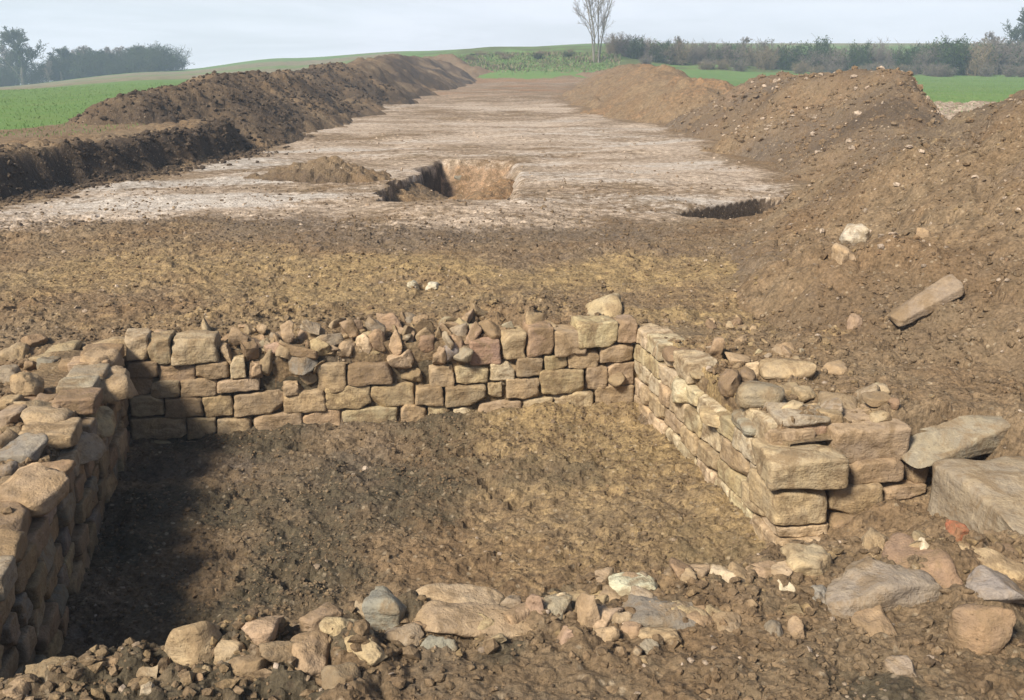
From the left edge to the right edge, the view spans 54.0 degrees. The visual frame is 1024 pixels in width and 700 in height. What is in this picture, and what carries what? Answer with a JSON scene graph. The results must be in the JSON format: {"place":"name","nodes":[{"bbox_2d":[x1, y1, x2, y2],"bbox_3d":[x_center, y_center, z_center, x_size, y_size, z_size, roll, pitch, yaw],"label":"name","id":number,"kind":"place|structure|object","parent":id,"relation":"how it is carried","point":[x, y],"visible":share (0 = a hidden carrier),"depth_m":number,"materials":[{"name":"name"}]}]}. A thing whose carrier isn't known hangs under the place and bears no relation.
{"place":"outdoors","nodes":[
{"label":"outdoors","id":0,"kind":"place"},
{"bbox_2d":[0,83,178,136],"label":"grass","id":1,"kind":"structure","parent":0,"point":[24,123],"depth_m":25.78,"materials":[{"name":"plant"}]},
{"bbox_2d":[57,360,947,657],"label":"pit floor","id":2,"kind":"structure","parent":0,"point":[521,532],"depth_m":5.34,"materials":[{"name":"soil"}]},
{"bbox_2d":[56,394,760,655],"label":"soil crumbs","id":3,"kind":"object","parent":2,"relation":"on","point":[600,525],"visible":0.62,"depth_m":5.09,"materials":[{"name":"soil"}]},
{"bbox_2d":[575,592,600,627],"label":"loose stone","id":4,"kind":"object","parent":2,"relation":"on","point":[587,611],"visible":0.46,"depth_m":3.24,"materials":[{"name":"stone"}]},
{"bbox_2d":[0,75,1023,699],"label":"ground","id":5,"kind":"structure","parent":0,"point":[522,121],"depth_m":8.64,"materials":[{"name":"soil"}]},
{"bbox_2d":[2,675,30,697],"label":"loose stone","id":6,"kind":"object","parent":5,"relation":"on","point":[21,686],"visible":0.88,"depth_m":2.85,"materials":[{"name":"stone"}]},
{"bbox_2d":[25,656,77,679],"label":"loose stone","id":7,"kind":"object","parent":5,"relation":"on","point":[38,669],"visible":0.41,"depth_m":2.96,"materials":[{"name":"stone"}]},
{"bbox_2d":[0,333,138,679],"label":"stone wall","id":8,"kind":"structure","parent":5,"relation":"on","point":[49,541],"depth_m":4.69,"materials":[{"name":"stone"}]},
{"bbox_2d":[136,665,157,678],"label":"loose stone","id":9,"kind":"object","parent":5,"relation":"on","point":[148,671],"visible":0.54,"depth_m":2.94,"materials":[{"name":"stone"}]},
{"bbox_2d":[164,621,221,668],"bbox_3d":[-0.983,0.942,3.046,0.225,0.264,0.163,0,16,0],"label":"boulder","id":10,"kind":"object","parent":5,"relation":"on","point":[187,644],"visible":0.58,"depth_m":2.99,"materials":[{"name":"stone"}]},
{"bbox_2d":[213,639,245,665],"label":"loose stone","id":11,"kind":"object","parent":5,"relation":"on","point":[224,650],"visible":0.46,"depth_m":3.00,"materials":[{"name":"stone"}]},
{"bbox_2d":[228,654,273,677],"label":"loose stone","id":12,"kind":"object","parent":5,"relation":"on","point":[246,665],"visible":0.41,"depth_m":2.92,"materials":[{"name":"stone"}]},
{"bbox_2d":[241,615,283,644],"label":"loose stone","id":13,"kind":"object","parent":5,"relation":"on","point":[258,630],"visible":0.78,"depth_m":3.05,"materials":[{"name":"stone"}]},
{"bbox_2d":[66,54,476,146],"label":"spoil bank","id":14,"kind":"structure","parent":5,"relation":"on","point":[409,78],"depth_m":25.51,"materials":[{"name":"soil"}]},
{"bbox_2d":[258,641,294,662],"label":"loose stone","id":15,"kind":"object","parent":5,"relation":"on","point":[276,651],"visible":0.62,"depth_m":2.96,"materials":[{"name":"stone"}]},
{"bbox_2d":[290,629,329,675],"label":"loose stone","id":16,"kind":"object","parent":5,"relation":"on","point":[310,650],"visible":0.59,"depth_m":2.99,"materials":[{"name":"stone"}]},
{"bbox_2d":[299,602,342,631],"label":"loose stone","id":17,"kind":"object","parent":5,"relation":"on","point":[312,619],"visible":0.59,"depth_m":3.19,"materials":[{"name":"stone"}]},
{"bbox_2d":[319,617,357,636],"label":"loose stone","id":18,"kind":"object","parent":5,"relation":"on","point":[336,624],"visible":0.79,"depth_m":3.08,"materials":[{"name":"stone"}]},
{"bbox_2d":[321,662,360,689],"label":"loose stone","id":19,"kind":"object","parent":5,"relation":"on","point":[332,676],"visible":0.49,"depth_m":2.85,"materials":[{"name":"stone"}]},
{"bbox_2d":[243,155,447,201],"bbox_3d":[-1.552,-2.293,15.004,3.606,1.227,4.059,15,22,42],"label":"earth mound","id":20,"kind":"object","parent":5,"relation":"on","point":[322,169],"visible":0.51,"depth_m":14.47,"materials":[{"name":"soil"}]},
{"bbox_2d":[352,641,387,665],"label":"loose stone","id":21,"kind":"object","parent":5,"relation":"on","point":[371,653],"visible":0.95,"depth_m":2.96,"materials":[{"name":"stone"}]},
{"bbox_2d":[123,300,637,443],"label":"stone wall","id":22,"kind":"structure","parent":5,"relation":"on","point":[178,363],"depth_m":6.60,"materials":[{"name":"stone"}]},
{"bbox_2d":[362,586,406,630],"bbox_3d":[-0.414,0.883,3.284,0.171,0.208,0.180,8,18,27],"label":"loose stone","id":23,"kind":"object","parent":5,"relation":"on","point":[383,607],"visible":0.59,"depth_m":3.22,"materials":[{"name":"stone"}]},
{"bbox_2d":[383,622,423,647],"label":"loose stone","id":24,"kind":"object","parent":5,"relation":"on","point":[403,633],"visible":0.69,"depth_m":3.10,"materials":[{"name":"stone"}]},
{"bbox_2d":[420,635,458,650],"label":"loose stone","id":25,"kind":"object","parent":5,"relation":"on","point":[429,641],"visible":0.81,"depth_m":3.10,"materials":[{"name":"stone"}]},
{"bbox_2d":[416,583,504,605],"bbox_3d":[-0.175,0.855,3.364,0.351,0.097,0.166,0,16,0],"label":"loose stone","id":26,"kind":"object","parent":5,"relation":"on","point":[455,593],"visible":0.33,"depth_m":3.37,"materials":[{"name":"stone"}]},
{"bbox_2d":[412,600,531,639],"bbox_3d":[-0.079,0.885,3.225,0.501,0.116,0.194,0,16,0],"label":"loose stone","id":27,"kind":"object","parent":5,"relation":"on","point":[464,619],"visible":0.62,"depth_m":3.19,"materials":[{"name":"stone"}]},
{"bbox_2d":[543,593,572,619],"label":"loose stone","id":28,"kind":"object","parent":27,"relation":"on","point":[554,604],"visible":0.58,"depth_m":3.27,"materials":[{"name":"stone"}]},
{"bbox_2d":[448,178,514,199],"bbox_3d":[-0.749,-2.085,14.954,1.670,0.859,3.584,0,16,0],"label":"earth mound","id":29,"kind":"object","parent":5,"relation":"on","point":[500,189],"visible":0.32,"depth_m":14.57,"materials":[{"name":"soil"}]},
{"bbox_2d":[0,98,1023,699],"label":"soil crumbs","id":30,"kind":"object","parent":5,"relation":"on","point":[924,622],"visible":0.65,"depth_m":5.21,"materials":[{"name":"soil"}]},
{"bbox_2d":[0,292,1023,699],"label":"stone chips","id":31,"kind":"object","parent":5,"relation":"on","point":[362,628],"visible":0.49,"depth_m":3.31,"materials":[{"name":"stone"}]},
{"bbox_2d":[2,71,1023,699],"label":"pebbles","id":32,"kind":"object","parent":5,"relation":"on","point":[276,665],"visible":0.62,"depth_m":7.50,"materials":[{"name":"stone"}]},
{"bbox_2d":[504,597,544,624],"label":"loose stone","id":33,"kind":"object","parent":5,"relation":"on","point":[516,614],"visible":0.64,"depth_m":3.22,"materials":[{"name":"stone"}]},
{"bbox_2d":[525,594,543,614],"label":"loose stone","id":34,"kind":"object","parent":5,"relation":"on","point":[533,602],"visible":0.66,"depth_m":3.23,"materials":[{"name":"stone"}]},
{"bbox_2d":[585,293,622,317],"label":"boulder","id":35,"kind":"object","parent":5,"relation":"on","point":[609,305],"visible":0.47,"depth_m":7.18,"materials":[{"name":"stone"}]},
{"bbox_2d":[594,567,614,582],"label":"loose stone","id":36,"kind":"object","parent":5,"relation":"on","point":[604,574],"visible":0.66,"depth_m":3.50,"materials":[{"name":"stone"}]},
{"bbox_2d":[594,626,619,641],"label":"loose stone","id":37,"kind":"object","parent":5,"relation":"on","point":[611,633],"visible":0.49,"depth_m":3.16,"materials":[{"name":"stone"}]},
{"bbox_2d":[593,604,622,628],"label":"loose stone","id":38,"kind":"object","parent":5,"relation":"on","point":[606,613],"visible":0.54,"depth_m":3.25,"materials":[{"name":"stone"}]},
{"bbox_2d":[620,621,642,638],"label":"loose stone","id":39,"kind":"object","parent":5,"relation":"on","point":[631,629],"visible":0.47,"depth_m":3.20,"materials":[{"name":"stone"}]},
{"bbox_2d":[608,572,657,596],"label":"loose stone","id":40,"kind":"object","parent":5,"relation":"on","point":[620,584],"visible":0.68,"depth_m":3.44,"materials":[{"name":"stone"}]},
{"bbox_2d":[561,63,733,123],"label":"spoil bank","id":41,"kind":"structure","parent":5,"relation":"on","point":[644,93],"depth_m":32.23,"materials":[{"name":"soil"}]},
{"bbox_2d":[622,594,695,629],"bbox_3d":[0.476,0.858,3.317,0.278,0.071,0.204,0,16,0],"label":"loose stone","id":42,"kind":"object","parent":5,"relation":"on","point":[652,613],"visible":0.67,"depth_m":3.26,"materials":[{"name":"stone"}]},
{"bbox_2d":[638,627,682,644],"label":"loose stone","id":43,"kind":"object","parent":5,"relation":"on","point":[667,634],"visible":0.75,"depth_m":3.16,"materials":[{"name":"stone"}]},
{"bbox_2d":[669,557,695,578],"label":"loose stone","id":44,"kind":"object","parent":5,"relation":"on","point":[677,567],"visible":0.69,"depth_m":3.47,"materials":[{"name":"stone"}]},
{"bbox_2d":[686,604,712,624],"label":"loose stone","id":45,"kind":"object","parent":5,"relation":"on","point":[696,616],"visible":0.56,"depth_m":3.26,"materials":[{"name":"stone"}]},
{"bbox_2d":[707,564,736,582],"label":"loose stone","id":46,"kind":"object","parent":5,"relation":"on","point":[725,573],"visible":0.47,"depth_m":3.48,"materials":[{"name":"stone"}]},
{"bbox_2d":[712,611,741,631],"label":"loose stone","id":47,"kind":"object","parent":5,"relation":"on","point":[732,619],"visible":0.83,"depth_m":3.26,"materials":[{"name":"stone"}]},
{"bbox_2d":[727,561,746,580],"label":"loose stone","id":48,"kind":"object","parent":5,"relation":"on","point":[737,569],"visible":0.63,"depth_m":3.49,"materials":[{"name":"stone"}]},
{"bbox_2d":[745,560,776,577],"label":"loose stone","id":49,"kind":"object","parent":5,"relation":"on","point":[763,569],"visible":0.59,"depth_m":3.52,"materials":[{"name":"stone"}]},
{"bbox_2d":[764,620,783,636],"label":"loose stone","id":50,"kind":"object","parent":5,"relation":"on","point":[771,626],"visible":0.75,"depth_m":3.18,"materials":[{"name":"stone"}]},
{"bbox_2d":[632,315,928,545],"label":"stone wall","id":51,"kind":"structure","parent":5,"relation":"on","point":[785,486],"depth_m":5.09,"materials":[{"name":"stone"}]},
{"bbox_2d":[901,415,1009,468],"bbox_3d":[2.188,0.384,5.214,0.676,0.183,0.665,-4,17,-14],"label":"stone slab","id":52,"kind":"object","parent":51,"relation":"on","point":[968,436],"depth_m":4.97,"materials":[{"name":"stone"}]},
{"bbox_2d":[771,560,792,576],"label":"loose stone","id":53,"kind":"object","parent":5,"relation":"on","point":[780,567],"visible":0.84,"depth_m":3.49,"materials":[{"name":"stone"}]},
{"bbox_2d":[786,615,804,638],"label":"loose stone","id":54,"kind":"object","parent":5,"relation":"on","point":[795,627],"visible":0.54,"depth_m":3.18,"materials":[{"name":"stone"}]},
{"bbox_2d":[663,69,948,180],"bbox_3d":[6.424,-4.563,20.410,5.989,2.243,17.567,1,16,4],"label":"spoil mound","id":55,"kind":"object","parent":5,"relation":"on","point":[779,133],"visible":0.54,"depth_m":18.20,"materials":[{"name":"soil"}]},
{"bbox_2d":[0,62,1023,354],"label":"soil crumbs","id":56,"kind":"object","parent":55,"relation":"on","point":[176,168],"visible":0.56,"depth_m":16.66,"materials":[{"name":"soil"}]},
{"bbox_2d":[780,542,831,575],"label":"loose stone","id":57,"kind":"object","parent":5,"relation":"on","point":[813,559],"visible":0.93,"depth_m":3.51,"materials":[{"name":"stone"}]},
{"bbox_2d":[637,90,1023,424],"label":"spoil mound","id":58,"kind":"object","parent":5,"relation":"on","point":[802,283],"visible":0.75,"depth_m":7.21,"materials":[{"name":"soil"}]},
{"bbox_2d":[831,243,856,264],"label":"loose stone","id":59,"kind":"object","parent":58,"relation":"on","point":[841,254],"visible":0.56,"depth_m":7.02,"materials":[{"name":"stone"}]},
{"bbox_2d":[839,223,870,244],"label":"loose stone","id":60,"kind":"object","parent":58,"relation":"on","point":[853,234],"visible":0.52,"depth_m":8.00,"materials":[{"name":"stone"}]},
{"bbox_2d":[887,274,963,326],"bbox_3d":[2.600,-0.313,6.332,0.449,0.293,0.188,-3,16,-10],"label":"stone slab","id":61,"kind":"object","parent":58,"relation":"on","point":[936,294],"depth_m":6.28,"materials":[{"name":"stone"}]},
{"bbox_2d":[846,313,862,329],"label":"loose stone","id":62,"kind":"object","parent":5,"relation":"on","point":[854,319],"visible":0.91,"depth_m":6.48,"materials":[{"name":"stone"}]},
{"bbox_2d":[851,604,896,636],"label":"loose stone","id":63,"kind":"object","parent":5,"relation":"on","point":[873,620],"visible":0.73,"depth_m":3.21,"materials":[{"name":"stone"}]},
{"bbox_2d":[861,527,888,556],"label":"loose stone","id":64,"kind":"object","parent":5,"relation":"on","point":[871,537],"visible":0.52,"depth_m":3.67,"materials":[{"name":"stone"}]},
{"bbox_2d":[824,556,942,618],"bbox_3d":[1.260,0.813,3.431,0.442,0.155,0.320,0,16,0],"label":"loose stone","id":65,"kind":"object","parent":5,"relation":"on","point":[869,582],"visible":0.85,"depth_m":3.34,"materials":[{"name":"stone"}]},
{"bbox_2d":[883,655,916,676],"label":"loose stone","id":66,"kind":"object","parent":5,"relation":"on","point":[900,665],"visible":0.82,"depth_m":2.96,"materials":[{"name":"stone"}]},
{"bbox_2d":[881,533,963,588],"bbox_3d":[1.474,0.769,3.589,0.326,0.182,0.378,0,16,0],"label":"boulder","id":67,"kind":"object","parent":5,"relation":"on","point":[939,567],"visible":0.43,"depth_m":3.49,"materials":[{"name":"stone"}]},
{"bbox_2d":[945,519,968,541],"bbox_3d":[1.630,0.673,3.681,0.074,0.084,0.103,0,16,0],"label":"tile fragment","id":68,"kind":"object","parent":5,"relation":"on","point":[957,530],"visible":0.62,"depth_m":3.66,"materials":[{"name":"ceramic"}]},
{"bbox_2d":[927,456,1023,533],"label":"stone slab","id":69,"kind":"object","parent":5,"relation":"on","point":[979,496],"depth_m":4.56,"materials":[{"name":"stone"}]},
{"bbox_2d":[948,603,1016,654],"bbox_3d":[1.470,0.889,3.147,0.185,0.217,0.167,-5,17,-18],"label":"boulder","id":70,"kind":"object","parent":5,"relation":"on","point":[980,629],"visible":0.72,"depth_m":3.09,"materials":[{"name":"stone"}]},
{"bbox_2d":[958,543,1023,580],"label":"loose stone","id":71,"kind":"object","parent":5,"relation":"on","point":[994,560],"visible":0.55,"depth_m":3.54,"materials":[{"name":"stone"}]},
{"bbox_2d":[965,565,1023,603],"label":"loose stone","id":72,"kind":"object","parent":5,"relation":"on","point":[985,582],"visible":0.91,"depth_m":3.30,"materials":[{"name":"stone"}]},
{"bbox_2d":[0,43,1023,129],"bbox_3d":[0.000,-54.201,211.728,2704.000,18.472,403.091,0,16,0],"label":"field","id":73,"kind":"structure","parent":0,"point":[691,70],"depth_m":83.11,"materials":[{"name":"green plant"}]},
{"bbox_2d":[0,26,47,84],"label":"bare tree","id":74,"kind":"object","parent":73,"relation":"on","point":[19,51],"visible":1,"depth_m":143.88,"materials":[{"name":"grey plant"}]},
{"bbox_2d":[13,68,44,84],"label":"bush","id":75,"kind":"object","parent":73,"relation":"on","point":[32,80],"visible":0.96,"depth_m":145.71,"materials":[{"name":"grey plant"}]},
{"bbox_2d":[46,46,78,80],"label":"bare tree","id":76,"kind":"object","parent":73,"relation":"on","point":[59,51],"visible":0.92,"depth_m":145.88,"materials":[{"name":"grey plant"}]},
{"bbox_2d":[62,47,108,77],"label":"bush","id":77,"kind":"object","parent":73,"relation":"on","point":[83,56],"visible":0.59,"depth_m":145.33,"materials":[{"name":"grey plant"}]},
{"bbox_2d":[67,50,115,77],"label":"bush","id":78,"kind":"object","parent":73,"relation":"on","point":[84,66],"visible":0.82,"depth_m":144.75,"materials":[{"name":"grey plant"}]},
{"bbox_2d":[102,58,132,74],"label":"bush","id":79,"kind":"object","parent":73,"relation":"on","point":[120,69],"visible":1,"depth_m":142.24,"materials":[{"name":"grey plant"}]},
{"bbox_2d":[124,45,176,71],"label":"bush","id":80,"kind":"object","parent":73,"relation":"on","point":[151,61],"visible":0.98,"depth_m":142.31,"materials":[{"name":"grey plant"}]},
{"bbox_2d":[129,41,187,70],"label":"bush","id":81,"kind":"object","parent":73,"relation":"on","point":[160,49],"visible":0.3,"depth_m":146.67,"materials":[{"name":"grey plant"}]},
{"bbox_2d":[160,44,194,70],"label":"bush","id":82,"kind":"object","parent":73,"relation":"on","point":[181,57],"visible":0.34,"depth_m":152.43,"materials":[{"name":"grey plant"}]},
{"bbox_2d":[421,54,597,77],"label":"spoil bank","id":83,"kind":"structure","parent":73,"relation":"on","point":[471,71],"depth_m":84.48,"materials":[{"name":"soil"}]},
{"bbox_2d":[457,50,620,74],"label":"rough grass","id":84,"kind":"structure","parent":73,"relation":"on","point":[615,58],"depth_m":89.43,"materials":[{"name":"plant"}]},
{"bbox_2d":[573,0,614,62],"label":"bare tree","id":85,"kind":"object","parent":73,"relation":"on","point":[603,20],"visible":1,"depth_m":88.42,"materials":[{"name":"grey plant"}]},
{"bbox_2d":[608,34,640,56],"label":"bush","id":86,"kind":"object","parent":73,"relation":"on","point":[622,49],"visible":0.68,"depth_m":92.78,"materials":[{"name":"grey plant"}]},
{"bbox_2d":[623,33,647,59],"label":"bush","id":87,"kind":"object","parent":73,"relation":"on","point":[634,49],"visible":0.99,"depth_m":91.79,"materials":[{"name":"green plant"}]},
{"bbox_2d":[649,37,677,62],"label":"bush","id":88,"kind":"object","parent":73,"relation":"on","point":[659,57],"visible":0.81,"depth_m":91.30,"materials":[{"name":"grey plant"}]},
{"bbox_2d":[650,40,680,64],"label":"bush","id":89,"kind":"object","parent":73,"relation":"on","point":[669,61],"visible":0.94,"depth_m":91.16,"materials":[{"name":"grey plant"}]},
{"bbox_2d":[664,39,697,64],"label":"bush","id":90,"kind":"object","parent":73,"relation":"on","point":[682,60],"visible":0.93,"depth_m":91.06,"materials":[{"name":"grey plant"}]},
{"bbox_2d":[688,38,709,64],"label":"bush","id":91,"kind":"object","parent":73,"relation":"on","point":[694,54],"visible":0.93,"depth_m":92.12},
{"bbox_2d":[719,40,753,67],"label":"bush","id":92,"kind":"object","parent":73,"relation":"on","point":[736,55],"visible":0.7,"depth_m":90.86,"materials":[{"name":"brown plant"}]},
{"bbox_2d":[747,45,780,69],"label":"bush","id":93,"kind":"object","parent":73,"relation":"on","point":[765,62],"visible":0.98,"depth_m":91.75,"materials":[{"name":"brown plant"}]},
{"bbox_2d":[755,37,795,68],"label":"bush","id":94,"kind":"object","parent":73,"relation":"on","point":[771,48],"visible":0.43,"depth_m":94.24,"materials":[{"name":"grey plant"}]},
{"bbox_2d":[775,43,803,70],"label":"bush","id":95,"kind":"object","parent":73,"relation":"on","point":[788,59],"visible":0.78,"depth_m":93.33,"materials":[{"name":"green plant"}]},
{"bbox_2d":[790,48,822,71],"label":"bush","id":96,"kind":"object","parent":73,"relation":"on","point":[807,58],"visible":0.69,"depth_m":92.12,"materials":[{"name":"grey plant"}]},
{"bbox_2d":[792,35,836,71],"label":"bush","id":97,"kind":"object","parent":73,"relation":"on","point":[819,46],"visible":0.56,"depth_m":92.03,"materials":[{"name":"green plant"}]},
{"bbox_2d":[808,47,845,71],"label":"bush","id":98,"kind":"object","parent":73,"relation":"on","point":[835,59],"visible":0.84,"depth_m":91.29,"materials":[{"name":"grey plant"}]},
{"bbox_2d":[845,38,876,69],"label":"bush","id":99,"kind":"object","parent":73,"relation":"on","point":[858,59],"visible":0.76,"depth_m":90.98,"materials":[{"name":"green plant"}]},
{"bbox_2d":[890,44,925,70],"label":"bush","id":100,"kind":"object","parent":73,"relation":"on","point":[906,60],"visible":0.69,"depth_m":89.23,"materials":[{"name":"green plant"}]},
{"bbox_2d":[905,45,939,74],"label":"bush","id":101,"kind":"object","parent":73,"relation":"on","point":[924,61],"visible":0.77,"depth_m":88.55,"materials":[{"name":"grey plant"}]},
{"bbox_2d":[933,33,973,75],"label":"bush","id":102,"kind":"object","parent":73,"relation":"on","point":[955,57],"visible":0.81,"depth_m":86.94,"materials":[{"name":"green plant"}]},
{"bbox_2d":[958,38,997,75],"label":"bush","id":103,"kind":"object","parent":73,"relation":"on","point":[978,61],"visible":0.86,"depth_m":86.56,"materials":[{"name":"brown plant"}]},
{"bbox_2d":[985,31,1023,74],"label":"bush","id":104,"kind":"object","parent":73,"relation":"on","point":[1002,46],"visible":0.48,"depth_m":89.32,"materials":[{"name":"plant"}]},
{"bbox_2d":[993,44,1023,74],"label":"bush","id":105,"kind":"object","parent":73,"relation":"on","point":[1016,61],"visible":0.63,"depth_m":88.66,"materials":[{"name":"grey plant"}]},
{"bbox_2d":[1003,8,1023,43],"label":"bare tree","id":106,"kind":"object","parent":73,"relation":"on","point":[1015,32],"visible":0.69,"depth_m":112.70,"materials":[{"name":"grey plant"}]},
{"bbox_2d":[0,0,1023,83],"label":"sky","id":107,"kind":"structure","parent":0,"point":[217,32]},
{"bbox_2d":[916,75,1023,113],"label":"grass","id":108,"kind":"structure","parent":0,"point":[966,88],"depth_m":50.99,"materials":[{"name":"plant"}]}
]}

